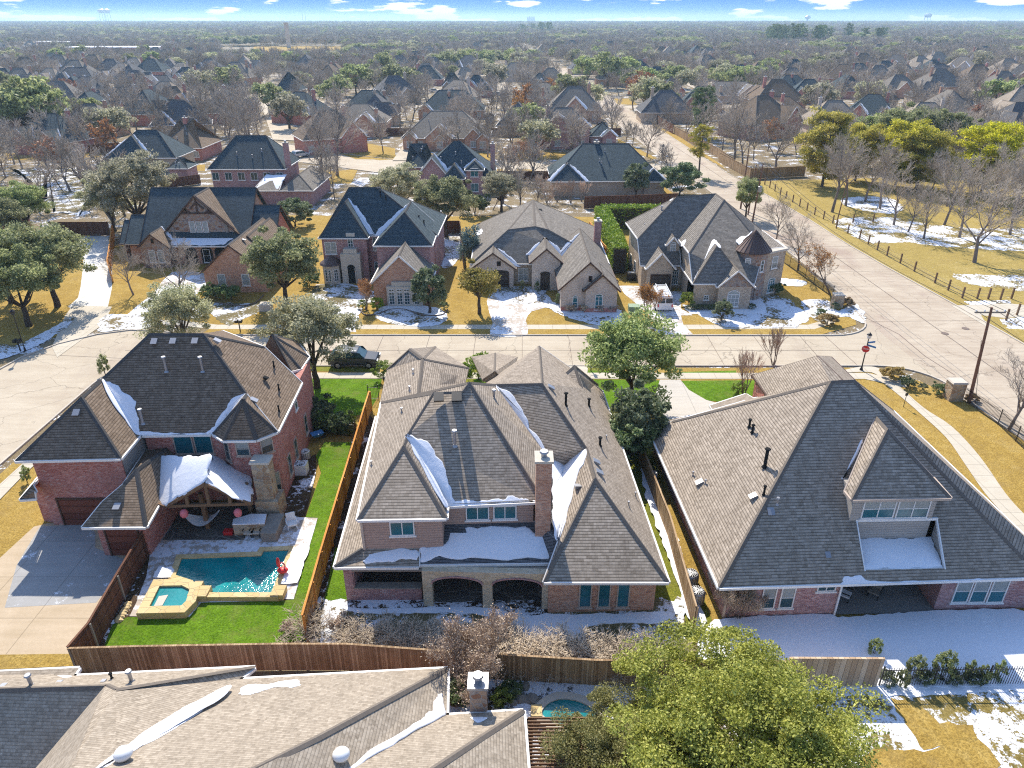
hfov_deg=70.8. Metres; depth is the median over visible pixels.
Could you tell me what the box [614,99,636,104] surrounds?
lawn
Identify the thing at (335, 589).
lawn
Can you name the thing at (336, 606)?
side path
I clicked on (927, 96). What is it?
bare tree
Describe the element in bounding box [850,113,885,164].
oak tree
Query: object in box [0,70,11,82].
oak tree
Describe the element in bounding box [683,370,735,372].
lawn
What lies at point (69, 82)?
bare tree
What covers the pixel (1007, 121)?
bare tree
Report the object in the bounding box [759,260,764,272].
window
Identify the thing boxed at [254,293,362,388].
oak tree
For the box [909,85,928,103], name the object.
bare tree
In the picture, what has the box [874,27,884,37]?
pine tree
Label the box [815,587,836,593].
window
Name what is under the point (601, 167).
house
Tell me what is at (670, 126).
fence
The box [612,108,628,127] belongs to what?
bare tree
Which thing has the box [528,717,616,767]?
pergola
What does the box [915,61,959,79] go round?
suburban house
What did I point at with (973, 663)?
conifer shrub
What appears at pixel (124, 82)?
bare tree
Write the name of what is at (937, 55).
suburban house
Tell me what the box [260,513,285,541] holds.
storage chest
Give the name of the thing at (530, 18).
office building
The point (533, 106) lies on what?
oak tree
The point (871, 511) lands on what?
window
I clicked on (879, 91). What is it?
bare tree
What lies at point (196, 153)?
window
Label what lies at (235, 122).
bare tree
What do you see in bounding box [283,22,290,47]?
brick tower
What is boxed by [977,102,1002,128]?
bare tree
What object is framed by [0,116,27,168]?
bare tree
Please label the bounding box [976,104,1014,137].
bare tree
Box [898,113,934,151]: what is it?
bare tree
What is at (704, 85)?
bare tree
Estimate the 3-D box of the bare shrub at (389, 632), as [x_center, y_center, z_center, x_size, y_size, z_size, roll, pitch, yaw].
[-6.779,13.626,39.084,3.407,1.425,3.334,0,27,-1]
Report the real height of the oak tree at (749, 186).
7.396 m
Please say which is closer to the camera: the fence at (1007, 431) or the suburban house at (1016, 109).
the fence at (1007, 431)
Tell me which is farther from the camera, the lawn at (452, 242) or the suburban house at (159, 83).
the suburban house at (159, 83)
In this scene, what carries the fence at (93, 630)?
on the ground at (328, 203)
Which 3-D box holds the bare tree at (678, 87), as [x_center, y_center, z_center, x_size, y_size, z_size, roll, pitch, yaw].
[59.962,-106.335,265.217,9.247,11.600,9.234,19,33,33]
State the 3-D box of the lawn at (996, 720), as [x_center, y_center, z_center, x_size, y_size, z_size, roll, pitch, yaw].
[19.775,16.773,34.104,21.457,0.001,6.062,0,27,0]
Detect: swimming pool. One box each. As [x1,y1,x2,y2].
[168,546,295,601]
[536,691,604,733]
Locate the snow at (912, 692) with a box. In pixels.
[804,685,1023,696]
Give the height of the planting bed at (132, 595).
0.001 m
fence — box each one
[48,222,109,235]
[66,531,148,665]
[67,643,789,686]
[87,143,118,153]
[106,225,115,282]
[167,174,200,186]
[301,391,372,641]
[311,418,354,436]
[367,384,378,399]
[386,128,620,135]
[447,221,459,232]
[459,221,464,268]
[496,171,548,179]
[584,193,677,208]
[589,222,609,257]
[630,433,698,627]
[657,115,673,133]
[674,126,732,158]
[718,152,805,178]
[764,178,874,223]
[784,254,834,296]
[789,657,884,686]
[836,220,1015,299]
[878,665,1023,685]
[963,388,1023,448]
[1005,303,1023,320]
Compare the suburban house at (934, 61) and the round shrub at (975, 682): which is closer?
the round shrub at (975, 682)
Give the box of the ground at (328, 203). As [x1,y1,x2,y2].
[0,21,1023,766]
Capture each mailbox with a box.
[12,338,21,350]
[234,319,242,331]
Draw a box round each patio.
[130,517,317,616]
[836,584,933,613]
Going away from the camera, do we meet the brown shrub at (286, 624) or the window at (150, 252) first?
the brown shrub at (286, 624)
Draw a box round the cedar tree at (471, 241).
[455,224,480,262]
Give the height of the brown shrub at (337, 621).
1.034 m
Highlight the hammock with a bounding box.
[186,511,218,525]
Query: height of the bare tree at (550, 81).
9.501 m
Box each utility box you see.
[258,302,273,311]
[628,303,640,313]
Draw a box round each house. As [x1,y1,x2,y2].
[0,66,11,72]
[0,111,43,134]
[0,213,32,229]
[0,665,529,767]
[7,65,46,82]
[12,108,102,154]
[14,330,314,555]
[16,54,39,69]
[19,71,38,76]
[20,39,37,48]
[39,66,59,82]
[43,81,81,106]
[45,52,69,68]
[49,67,108,83]
[59,58,101,73]
[63,87,123,116]
[66,73,77,81]
[70,73,111,94]
[71,99,130,138]
[81,52,104,67]
[95,56,120,70]
[101,60,129,80]
[102,84,135,102]
[106,130,195,171]
[112,61,152,86]
[119,186,293,291]
[121,84,179,125]
[124,55,140,65]
[131,72,182,92]
[138,56,170,74]
[147,54,164,62]
[148,96,212,134]
[149,46,162,51]
[152,78,190,92]
[160,83,198,107]
[164,56,182,67]
[164,61,192,76]
[167,157,198,176]
[168,116,222,160]
[171,65,195,78]
[196,57,222,70]
[200,84,255,123]
[207,135,300,186]
[218,59,261,86]
[239,53,260,70]
[256,165,331,205]
[271,88,331,124]
[275,72,307,93]
[291,104,368,154]
[294,52,312,65]
[308,77,347,91]
[313,62,345,77]
[318,187,446,305]
[333,61,342,67]
[333,346,670,612]
[346,89,397,107]
[346,104,391,136]
[365,89,401,125]
[372,71,420,103]
[390,54,413,67]
[400,110,490,150]
[406,143,431,171]
[407,55,420,66]
[413,64,444,85]
[415,61,441,74]
[417,90,485,119]
[418,141,496,194]
[421,55,445,75]
[435,77,481,101]
[441,72,458,87]
[454,54,477,74]
[455,65,476,82]
[469,200,621,311]
[470,75,492,97]
[496,101,538,136]
[504,61,526,81]
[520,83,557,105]
[527,73,548,82]
[538,105,591,148]
[542,66,559,83]
[543,44,557,56]
[547,139,665,196]
[549,82,602,122]
[567,55,595,74]
[589,121,617,142]
[594,67,626,86]
[625,193,788,308]
[633,57,649,67]
[635,86,692,122]
[652,64,663,70]
[653,356,1023,618]
[655,45,665,51]
[663,45,677,53]
[665,76,685,97]
[681,83,721,111]
[686,52,715,71]
[687,44,702,53]
[701,46,715,54]
[709,81,753,102]
[717,89,801,140]
[732,92,807,114]
[742,75,804,107]
[743,50,755,58]
[776,65,800,77]
[779,73,802,86]
[785,59,806,73]
[793,76,820,103]
[800,96,860,134]
[823,62,858,82]
[829,71,864,98]
[850,51,876,64]
[850,91,891,119]
[851,61,868,72]
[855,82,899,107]
[860,63,890,80]
[879,59,893,66]
[883,72,916,97]
[886,53,911,67]
[887,60,912,75]
[903,79,943,102]
[905,98,945,111]
[909,53,928,69]
[912,66,963,93]
[915,58,939,72]
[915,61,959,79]
[924,85,973,112]
[926,50,948,64]
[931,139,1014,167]
[947,55,973,71]
[958,62,995,81]
[974,102,1023,129]
[979,69,1016,88]
[981,86,1023,116]
[988,56,1018,70]
[993,73,1015,97]
[1009,64,1023,77]
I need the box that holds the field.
[253,46,342,52]
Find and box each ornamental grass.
[816,313,839,324]
[844,297,855,305]
[879,366,905,380]
[964,393,979,400]
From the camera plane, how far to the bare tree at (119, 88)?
251.60 m
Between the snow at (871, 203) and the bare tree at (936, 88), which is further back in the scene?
the bare tree at (936, 88)
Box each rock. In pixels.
[114,617,123,622]
[509,699,517,705]
[515,693,527,703]
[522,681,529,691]
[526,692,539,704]
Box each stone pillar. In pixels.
[830,292,845,307]
[942,377,968,400]
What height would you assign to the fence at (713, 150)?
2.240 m
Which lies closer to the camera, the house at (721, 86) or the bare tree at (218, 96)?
the bare tree at (218, 96)
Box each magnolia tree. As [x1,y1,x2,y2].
[278,197,313,225]
[410,264,448,312]
[608,378,671,447]
[608,416,660,460]
[622,162,650,194]
[658,161,710,195]
[711,299,734,320]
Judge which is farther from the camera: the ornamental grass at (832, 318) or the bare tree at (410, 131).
the bare tree at (410, 131)
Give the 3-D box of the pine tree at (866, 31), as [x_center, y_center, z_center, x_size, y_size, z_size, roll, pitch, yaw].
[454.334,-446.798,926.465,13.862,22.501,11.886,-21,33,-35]
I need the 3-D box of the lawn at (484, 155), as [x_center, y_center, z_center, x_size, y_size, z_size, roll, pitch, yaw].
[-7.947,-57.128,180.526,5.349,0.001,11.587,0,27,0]
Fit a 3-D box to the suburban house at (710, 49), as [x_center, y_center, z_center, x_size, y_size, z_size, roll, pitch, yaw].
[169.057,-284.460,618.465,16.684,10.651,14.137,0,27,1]
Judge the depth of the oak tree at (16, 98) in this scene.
196.09 m
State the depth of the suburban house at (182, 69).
371.23 m
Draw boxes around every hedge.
[312,413,356,434]
[593,202,660,272]
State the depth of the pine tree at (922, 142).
138.69 m
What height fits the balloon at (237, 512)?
0.640 m
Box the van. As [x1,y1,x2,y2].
[651,283,672,310]
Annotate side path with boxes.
[311,415,373,625]
[320,600,346,642]
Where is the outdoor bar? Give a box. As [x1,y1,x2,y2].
[232,514,266,535]
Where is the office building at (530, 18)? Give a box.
[527,17,534,20]
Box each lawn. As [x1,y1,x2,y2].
[0,260,280,344]
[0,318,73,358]
[0,368,385,642]
[0,654,72,668]
[6,153,100,159]
[11,168,88,215]
[64,215,855,333]
[98,314,148,331]
[104,441,351,645]
[197,164,204,170]
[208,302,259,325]
[301,368,711,642]
[309,596,685,658]
[311,366,377,371]
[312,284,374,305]
[312,378,381,415]
[323,548,346,601]
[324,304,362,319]
[329,169,356,183]
[340,143,394,159]
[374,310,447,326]
[441,233,460,267]
[474,379,485,382]
[478,153,489,159]
[495,286,545,300]
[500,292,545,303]
[519,151,565,159]
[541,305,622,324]
[587,370,641,372]
[594,380,659,407]
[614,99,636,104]
[618,139,655,159]
[625,368,1023,620]
[657,128,684,144]
[657,475,705,591]
[663,188,671,193]
[678,136,727,171]
[682,380,754,401]
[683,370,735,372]
[737,686,1023,767]
[760,174,1023,342]
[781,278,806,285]
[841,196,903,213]
[862,739,1000,767]
[891,698,977,749]
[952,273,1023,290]
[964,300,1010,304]
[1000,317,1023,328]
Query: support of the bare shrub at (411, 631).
on the lawn at (665, 605)
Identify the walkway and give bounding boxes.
[316,283,373,331]
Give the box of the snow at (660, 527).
[640,468,706,628]
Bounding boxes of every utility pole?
[740,154,754,208]
[747,165,756,214]
[752,164,770,221]
[836,165,851,222]
[967,307,1005,403]
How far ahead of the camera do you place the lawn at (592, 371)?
69.90 m
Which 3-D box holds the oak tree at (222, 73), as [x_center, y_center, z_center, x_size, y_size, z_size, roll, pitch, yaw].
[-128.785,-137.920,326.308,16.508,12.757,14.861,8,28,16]
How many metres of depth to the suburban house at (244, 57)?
451.37 m
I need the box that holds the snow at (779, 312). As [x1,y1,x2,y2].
[746,294,809,327]
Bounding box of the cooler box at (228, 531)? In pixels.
[222,528,233,534]
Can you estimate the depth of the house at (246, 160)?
134.74 m
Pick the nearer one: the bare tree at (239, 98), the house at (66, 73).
the bare tree at (239, 98)
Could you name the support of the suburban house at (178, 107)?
on the ground at (328, 203)
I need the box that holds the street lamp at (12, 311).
[9,309,26,351]
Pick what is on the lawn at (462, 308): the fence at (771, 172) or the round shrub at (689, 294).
the round shrub at (689, 294)
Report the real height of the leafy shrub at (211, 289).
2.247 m
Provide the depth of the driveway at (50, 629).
40.94 m
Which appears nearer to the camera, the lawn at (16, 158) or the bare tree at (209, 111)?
the lawn at (16, 158)
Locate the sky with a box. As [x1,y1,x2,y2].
[0,0,1023,20]
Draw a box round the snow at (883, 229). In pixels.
[835,217,1023,250]
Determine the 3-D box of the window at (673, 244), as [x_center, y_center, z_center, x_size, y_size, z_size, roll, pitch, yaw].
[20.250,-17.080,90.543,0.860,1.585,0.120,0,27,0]
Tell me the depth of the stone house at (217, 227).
99.57 m
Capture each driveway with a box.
[0,523,125,654]
[5,525,123,607]
[52,305,110,356]
[68,236,111,307]
[128,271,205,318]
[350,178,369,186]
[393,147,407,159]
[487,289,551,336]
[569,366,587,373]
[620,286,691,333]
[656,380,715,418]
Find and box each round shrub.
[357,299,367,307]
[370,297,383,308]
[370,359,391,379]
[438,301,448,309]
[450,670,464,694]
[462,351,487,379]
[489,686,513,708]
[679,292,695,305]
[730,381,746,393]
[830,302,840,308]
[879,668,897,688]
[914,669,936,685]
[917,382,927,388]
[941,668,964,686]
[962,670,985,685]
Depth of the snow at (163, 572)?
44.22 m
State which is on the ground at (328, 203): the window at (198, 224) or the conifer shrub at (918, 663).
the conifer shrub at (918, 663)
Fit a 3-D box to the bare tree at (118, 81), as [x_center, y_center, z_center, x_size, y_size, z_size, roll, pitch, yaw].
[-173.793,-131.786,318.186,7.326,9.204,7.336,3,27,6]
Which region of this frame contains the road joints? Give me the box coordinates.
[41,121,1012,381]
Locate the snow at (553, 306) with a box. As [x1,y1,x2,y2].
[546,302,616,317]
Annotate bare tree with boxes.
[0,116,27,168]
[0,119,22,163]
[0,139,18,177]
[12,127,47,167]
[17,131,78,191]
[17,159,63,206]
[19,123,52,162]
[27,136,65,179]
[41,132,81,175]
[43,84,70,112]
[50,137,83,184]
[59,78,83,88]
[59,143,102,186]
[60,109,97,155]
[70,76,97,97]
[74,146,127,215]
[86,117,117,154]
[96,86,127,111]
[98,81,110,94]
[98,244,144,294]
[108,83,127,99]
[113,75,127,86]
[115,73,136,88]
[116,111,133,137]
[120,83,154,129]
[130,68,147,88]
[134,82,148,91]
[139,233,199,289]
[146,109,175,132]
[156,82,176,98]
[172,72,183,88]
[180,72,202,91]
[183,81,220,113]
[184,100,216,126]
[189,85,207,110]
[202,76,221,96]
[202,85,232,134]
[205,95,215,127]
[209,108,237,141]
[211,94,235,133]
[213,86,248,138]
[215,122,256,158]
[222,82,241,105]
[223,83,261,133]
[224,100,263,134]
[225,78,244,98]
[226,83,251,96]
[226,108,248,139]
[228,66,245,88]
[236,87,274,134]
[279,68,299,80]
[286,66,300,79]
[286,77,309,93]
[293,101,340,169]
[303,75,312,94]
[306,88,371,175]
[307,142,345,179]
[308,72,330,101]
[317,145,340,198]
[323,80,347,109]
[327,90,342,110]
[328,68,349,93]
[348,73,359,90]
[357,78,370,89]
[358,78,370,90]
[366,111,389,151]
[370,66,387,85]
[381,81,399,99]
[385,87,414,127]
[393,93,414,119]
[399,118,415,144]
[401,81,427,120]
[408,73,427,101]
[414,67,435,97]
[414,84,426,109]
[417,73,435,99]
[426,117,462,150]
[439,106,474,140]
[445,97,464,111]
[446,93,465,108]
[449,89,475,115]
[450,89,476,115]
[463,92,482,120]
[465,117,482,133]
[472,78,488,99]
[474,105,508,156]
[478,91,500,118]
[478,128,506,156]
[485,73,496,92]
[486,76,510,107]
[491,143,532,203]
[492,87,513,114]
[492,101,521,147]
[493,192,508,209]
[498,89,515,110]
[502,76,515,91]
[502,106,524,142]
[503,139,527,172]
[511,94,528,105]
[512,82,534,102]
[512,138,542,178]
[513,105,532,137]
[513,170,532,204]
[516,73,527,87]
[519,129,555,185]
[520,71,537,88]
[521,76,543,99]
[523,85,545,110]
[524,173,559,200]
[527,84,553,105]
[527,97,567,151]
[542,73,554,83]
[545,77,556,86]
[548,82,564,97]
[557,103,591,150]
[560,107,590,151]
[573,78,595,95]
[573,103,589,122]
[583,100,607,125]
[592,92,624,129]
[606,70,619,94]
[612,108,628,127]
[620,119,637,141]
[628,122,644,145]
[630,69,665,99]
[632,116,671,156]
[653,142,678,169]
[659,95,679,121]
[670,76,684,93]
[670,79,688,100]
[678,102,695,130]
[680,86,705,115]
[687,102,705,131]
[690,77,704,86]
[691,102,725,137]
[693,81,719,113]
[695,65,717,83]
[695,91,717,119]
[706,96,727,125]
[708,114,734,150]
[715,97,730,119]
[717,95,759,159]
[717,111,761,163]
[722,75,743,107]
[723,90,745,107]
[741,66,760,84]
[744,121,767,159]
[747,99,807,166]
[751,67,765,85]
[751,110,779,141]
[755,194,798,238]
[759,68,774,84]
[761,116,782,150]
[777,212,823,269]
[780,122,804,154]
[797,89,814,110]
[797,241,839,293]
[803,69,817,79]
[804,86,831,106]
[818,132,878,205]
[820,131,871,211]
[824,103,847,137]
[831,80,848,93]
[835,117,868,151]
[836,73,854,100]
[837,131,904,201]
[847,108,856,125]
[849,108,868,129]
[850,76,880,104]
[851,76,865,99]
[855,144,911,208]
[867,79,886,98]
[870,161,926,224]
[872,70,888,80]
[872,100,905,115]
[882,84,896,105]
[895,96,916,108]
[896,178,938,231]
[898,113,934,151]
[901,80,923,100]
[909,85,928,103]
[909,184,946,238]
[914,86,934,102]
[917,149,956,192]
[928,102,958,112]
[928,147,974,205]
[929,81,947,95]
[931,173,1023,262]
[932,154,998,224]
[934,90,957,111]
[935,169,1005,237]
[941,117,971,180]
[946,80,976,104]
[953,100,980,125]
[954,71,972,87]
[954,76,969,91]
[955,142,994,192]
[959,75,980,94]
[959,81,975,94]
[959,82,995,106]
[963,157,1002,203]
[967,103,983,116]
[971,109,986,124]
[972,74,983,96]
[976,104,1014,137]
[977,96,998,116]
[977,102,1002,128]
[980,158,1023,234]
[982,138,1023,216]
[983,151,1023,210]
[995,347,1023,430]
[997,116,1017,135]
[1000,150,1021,205]
[1012,147,1023,213]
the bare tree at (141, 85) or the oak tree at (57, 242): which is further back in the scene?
the bare tree at (141, 85)
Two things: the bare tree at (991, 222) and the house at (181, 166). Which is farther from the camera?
the house at (181, 166)
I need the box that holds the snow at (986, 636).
[697,608,1023,691]
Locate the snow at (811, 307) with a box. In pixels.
[800,299,866,322]
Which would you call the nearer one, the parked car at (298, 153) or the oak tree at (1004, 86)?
the parked car at (298, 153)
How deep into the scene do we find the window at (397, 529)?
40.77 m
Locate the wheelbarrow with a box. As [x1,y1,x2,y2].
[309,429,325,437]
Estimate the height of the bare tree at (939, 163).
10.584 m
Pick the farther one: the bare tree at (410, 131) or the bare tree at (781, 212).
the bare tree at (410, 131)
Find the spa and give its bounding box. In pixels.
[136,579,204,618]
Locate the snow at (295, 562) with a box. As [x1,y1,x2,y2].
[281,546,309,583]
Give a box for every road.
[0,318,934,461]
[261,102,293,139]
[263,75,824,75]
[277,142,673,171]
[321,101,544,107]
[555,68,1023,437]
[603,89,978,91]
[625,106,735,107]
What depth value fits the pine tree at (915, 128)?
141.56 m
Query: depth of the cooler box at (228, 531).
47.52 m
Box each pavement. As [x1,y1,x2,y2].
[0,463,32,498]
[161,320,834,328]
[311,373,906,386]
[846,366,1023,532]
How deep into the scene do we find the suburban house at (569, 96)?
239.00 m
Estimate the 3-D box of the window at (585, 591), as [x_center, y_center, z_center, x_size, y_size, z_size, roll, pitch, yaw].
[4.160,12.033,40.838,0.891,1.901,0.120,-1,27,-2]
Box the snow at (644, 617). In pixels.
[342,599,678,643]
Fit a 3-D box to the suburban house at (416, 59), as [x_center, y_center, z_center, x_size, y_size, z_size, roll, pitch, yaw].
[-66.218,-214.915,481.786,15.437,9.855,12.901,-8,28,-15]
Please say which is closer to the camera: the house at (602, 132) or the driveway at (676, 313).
the driveway at (676, 313)
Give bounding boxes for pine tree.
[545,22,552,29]
[688,123,715,170]
[690,85,717,136]
[771,23,783,40]
[778,25,787,39]
[788,23,795,39]
[790,25,802,39]
[792,105,863,186]
[794,23,807,39]
[800,28,809,38]
[809,25,822,38]
[815,25,827,39]
[823,27,834,37]
[840,122,891,180]
[843,22,854,34]
[860,27,870,37]
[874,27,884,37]
[875,117,939,184]
[894,127,959,189]
[945,120,1023,194]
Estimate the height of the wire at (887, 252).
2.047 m
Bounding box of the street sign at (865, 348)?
[859,332,875,370]
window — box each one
[148,250,155,262]
[156,250,165,262]
[172,437,196,455]
[189,222,195,232]
[192,437,215,454]
[193,151,199,157]
[195,222,202,232]
[202,222,209,232]
[212,173,219,180]
[217,274,227,286]
[223,443,232,463]
[225,173,232,180]
[234,443,251,457]
[237,173,245,180]
[241,274,251,286]
[250,173,258,180]
[260,437,275,453]
[275,470,281,488]
[287,452,293,478]
[293,436,299,460]
[294,399,298,412]
[303,412,309,437]
[324,242,337,254]
[325,270,328,281]
[328,270,331,281]
[333,269,338,281]
[347,239,353,246]
[372,238,376,250]
[389,292,394,304]
[389,522,415,537]
[397,292,402,304]
[404,292,409,304]
[465,507,490,521]
[470,141,476,147]
[470,168,477,176]
[471,183,478,191]
[492,506,517,521]
[518,268,528,281]
[554,140,560,146]
[572,296,577,307]
[577,585,592,609]
[594,294,602,310]
[595,585,610,609]
[614,585,630,609]
[670,242,675,250]
[671,269,678,284]
[702,295,708,300]
[707,572,713,585]
[727,290,739,306]
[745,258,750,263]
[758,589,777,610]
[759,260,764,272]
[766,278,774,293]
[770,256,778,269]
[776,588,796,609]
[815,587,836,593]
[858,502,897,520]
[893,501,931,520]
[948,582,974,604]
[966,582,991,604]
[984,581,1010,604]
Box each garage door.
[55,497,105,525]
[103,530,138,555]
[491,270,508,287]
[650,274,670,289]
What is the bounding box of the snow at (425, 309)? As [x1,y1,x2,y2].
[378,305,445,314]
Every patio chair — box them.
[242,528,253,537]
[249,528,260,537]
[285,511,297,530]
[841,587,852,603]
[867,585,883,600]
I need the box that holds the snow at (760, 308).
[684,298,765,313]
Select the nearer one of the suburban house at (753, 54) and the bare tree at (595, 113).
the bare tree at (595, 113)
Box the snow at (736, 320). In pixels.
[682,298,800,328]
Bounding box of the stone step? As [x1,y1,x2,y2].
[531,704,541,716]
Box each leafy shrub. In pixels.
[199,281,222,298]
[214,283,240,299]
[298,272,320,287]
[310,393,336,423]
[323,410,354,432]
[450,678,468,706]
[459,193,490,214]
[499,679,523,699]
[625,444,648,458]
[770,283,786,293]
[814,307,827,314]
[899,375,918,387]
[931,381,944,394]
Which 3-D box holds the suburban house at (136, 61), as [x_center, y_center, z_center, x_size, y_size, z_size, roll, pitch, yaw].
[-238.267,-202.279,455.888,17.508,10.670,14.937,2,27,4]
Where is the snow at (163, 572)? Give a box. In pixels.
[153,566,173,577]
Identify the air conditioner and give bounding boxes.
[294,460,308,475]
[301,448,310,459]
[626,271,635,280]
[687,568,698,585]
[692,585,704,605]
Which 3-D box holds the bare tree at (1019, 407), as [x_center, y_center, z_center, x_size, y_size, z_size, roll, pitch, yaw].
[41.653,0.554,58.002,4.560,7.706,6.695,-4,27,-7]
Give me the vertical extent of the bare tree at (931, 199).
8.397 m
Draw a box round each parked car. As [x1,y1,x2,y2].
[291,150,309,156]
[327,345,380,368]
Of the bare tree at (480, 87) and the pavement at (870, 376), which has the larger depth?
the bare tree at (480, 87)
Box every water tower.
[97,9,106,20]
[103,9,111,20]
[924,13,931,19]
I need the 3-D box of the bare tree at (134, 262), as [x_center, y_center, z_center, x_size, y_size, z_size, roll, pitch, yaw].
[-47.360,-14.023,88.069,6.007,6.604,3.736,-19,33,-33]
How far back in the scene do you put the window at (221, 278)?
89.55 m
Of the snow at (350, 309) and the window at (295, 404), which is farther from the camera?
the snow at (350, 309)
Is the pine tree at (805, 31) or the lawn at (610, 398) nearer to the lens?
the lawn at (610, 398)
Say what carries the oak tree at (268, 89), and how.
on the ground at (328, 203)
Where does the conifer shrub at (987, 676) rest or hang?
on the ground at (328, 203)
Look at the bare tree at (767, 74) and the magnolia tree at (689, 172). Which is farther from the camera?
the bare tree at (767, 74)
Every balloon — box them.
[180,509,187,517]
[234,508,241,516]
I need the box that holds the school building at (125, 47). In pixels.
[68,46,160,51]
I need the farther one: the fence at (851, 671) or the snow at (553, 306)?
the snow at (553, 306)
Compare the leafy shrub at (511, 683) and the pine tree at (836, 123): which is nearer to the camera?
the leafy shrub at (511, 683)
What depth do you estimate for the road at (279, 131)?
223.34 m
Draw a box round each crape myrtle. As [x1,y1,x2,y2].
[357,278,374,309]
[535,174,548,192]
[539,192,554,205]
[541,181,552,202]
[549,181,567,201]
[560,179,575,202]
[578,180,591,201]
[635,282,671,318]
[732,350,764,393]
[756,325,787,364]
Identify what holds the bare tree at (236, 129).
on the ground at (328, 203)
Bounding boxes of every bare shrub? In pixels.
[273,599,336,642]
[323,614,361,642]
[329,607,396,644]
[356,611,413,646]
[378,613,434,668]
[400,613,451,649]
[420,600,521,712]
[420,615,476,668]
[475,608,535,668]
[499,620,556,677]
[508,619,577,685]
[531,618,606,690]
[560,625,620,685]
[565,621,645,688]
[606,627,684,685]
[646,627,696,692]
[713,582,765,617]
[715,591,769,618]
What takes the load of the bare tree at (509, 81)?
on the ground at (328, 203)
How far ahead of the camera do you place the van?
83.47 m
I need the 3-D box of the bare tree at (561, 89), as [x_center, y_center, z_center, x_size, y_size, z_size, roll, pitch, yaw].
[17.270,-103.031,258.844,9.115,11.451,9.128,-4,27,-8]
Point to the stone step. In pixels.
(536, 710)
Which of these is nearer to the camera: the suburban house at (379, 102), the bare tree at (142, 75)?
the suburban house at (379, 102)
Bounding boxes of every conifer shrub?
[19,465,31,482]
[96,354,109,373]
[867,637,883,653]
[896,668,911,687]
[906,654,927,678]
[932,649,958,679]
[962,659,978,681]
[977,664,992,683]
[993,659,1008,681]
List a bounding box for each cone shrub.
[519,280,524,290]
[534,281,539,291]
[555,293,559,303]
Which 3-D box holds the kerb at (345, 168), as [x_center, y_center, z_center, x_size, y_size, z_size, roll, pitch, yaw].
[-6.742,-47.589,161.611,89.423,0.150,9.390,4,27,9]
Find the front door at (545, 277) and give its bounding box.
[539,272,550,289]
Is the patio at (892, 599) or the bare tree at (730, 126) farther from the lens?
the bare tree at (730, 126)
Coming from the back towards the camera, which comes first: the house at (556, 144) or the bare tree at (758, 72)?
the bare tree at (758, 72)
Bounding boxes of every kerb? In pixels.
[0,180,866,369]
[0,365,1023,465]
[275,141,660,161]
[303,162,380,172]
[606,115,658,156]
[615,100,1023,344]
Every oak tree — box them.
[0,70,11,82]
[0,75,74,121]
[0,78,52,125]
[0,180,55,230]
[0,197,34,229]
[0,221,97,307]
[0,224,21,303]
[0,243,64,326]
[72,97,111,107]
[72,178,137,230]
[80,107,119,140]
[81,148,178,213]
[84,106,137,142]
[132,282,214,339]
[177,68,213,97]
[211,64,243,85]
[239,225,322,305]
[249,82,290,106]
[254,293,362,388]
[314,74,355,110]
[368,161,426,198]
[376,63,415,82]
[395,67,423,81]
[412,174,478,236]
[456,258,501,313]
[480,170,522,210]
[506,102,545,123]
[517,117,560,155]
[538,680,702,767]
[550,72,593,93]
[571,55,601,82]
[577,304,690,400]
[583,83,609,101]
[590,51,631,88]
[601,617,890,767]
[611,56,640,74]
[627,75,664,101]
[638,79,679,98]
[735,175,763,216]
[800,79,842,106]
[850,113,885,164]
[853,80,888,100]
[868,101,929,141]
[909,104,958,132]
[937,108,984,150]
[973,78,1019,99]
[1014,77,1023,85]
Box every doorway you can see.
[185,247,198,263]
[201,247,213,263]
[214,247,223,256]
[347,265,356,283]
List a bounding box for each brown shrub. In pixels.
[277,620,292,632]
[324,611,352,630]
[564,304,576,311]
[579,305,588,310]
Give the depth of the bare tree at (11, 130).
169.61 m
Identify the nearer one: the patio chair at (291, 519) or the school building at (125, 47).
the patio chair at (291, 519)
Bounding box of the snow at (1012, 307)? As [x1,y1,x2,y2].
[951,303,1023,325]
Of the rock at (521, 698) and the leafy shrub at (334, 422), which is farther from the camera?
the leafy shrub at (334, 422)
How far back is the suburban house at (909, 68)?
397.05 m
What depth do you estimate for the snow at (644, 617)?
41.04 m
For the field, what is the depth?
893.64 m
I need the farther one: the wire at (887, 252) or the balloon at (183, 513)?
the wire at (887, 252)
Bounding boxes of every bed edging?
[199,294,263,305]
[359,308,447,315]
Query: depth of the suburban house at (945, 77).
319.51 m
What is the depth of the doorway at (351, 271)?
92.78 m
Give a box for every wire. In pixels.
[766,166,994,309]
[774,184,975,310]
[778,173,1002,309]
[977,311,1023,341]
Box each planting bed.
[99,554,149,645]
[284,454,315,517]
[343,600,547,615]
[449,679,675,718]
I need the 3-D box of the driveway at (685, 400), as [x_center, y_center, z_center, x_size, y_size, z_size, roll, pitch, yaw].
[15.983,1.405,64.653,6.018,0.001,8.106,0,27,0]
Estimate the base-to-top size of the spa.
0.550 m
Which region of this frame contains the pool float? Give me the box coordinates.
[276,558,287,573]

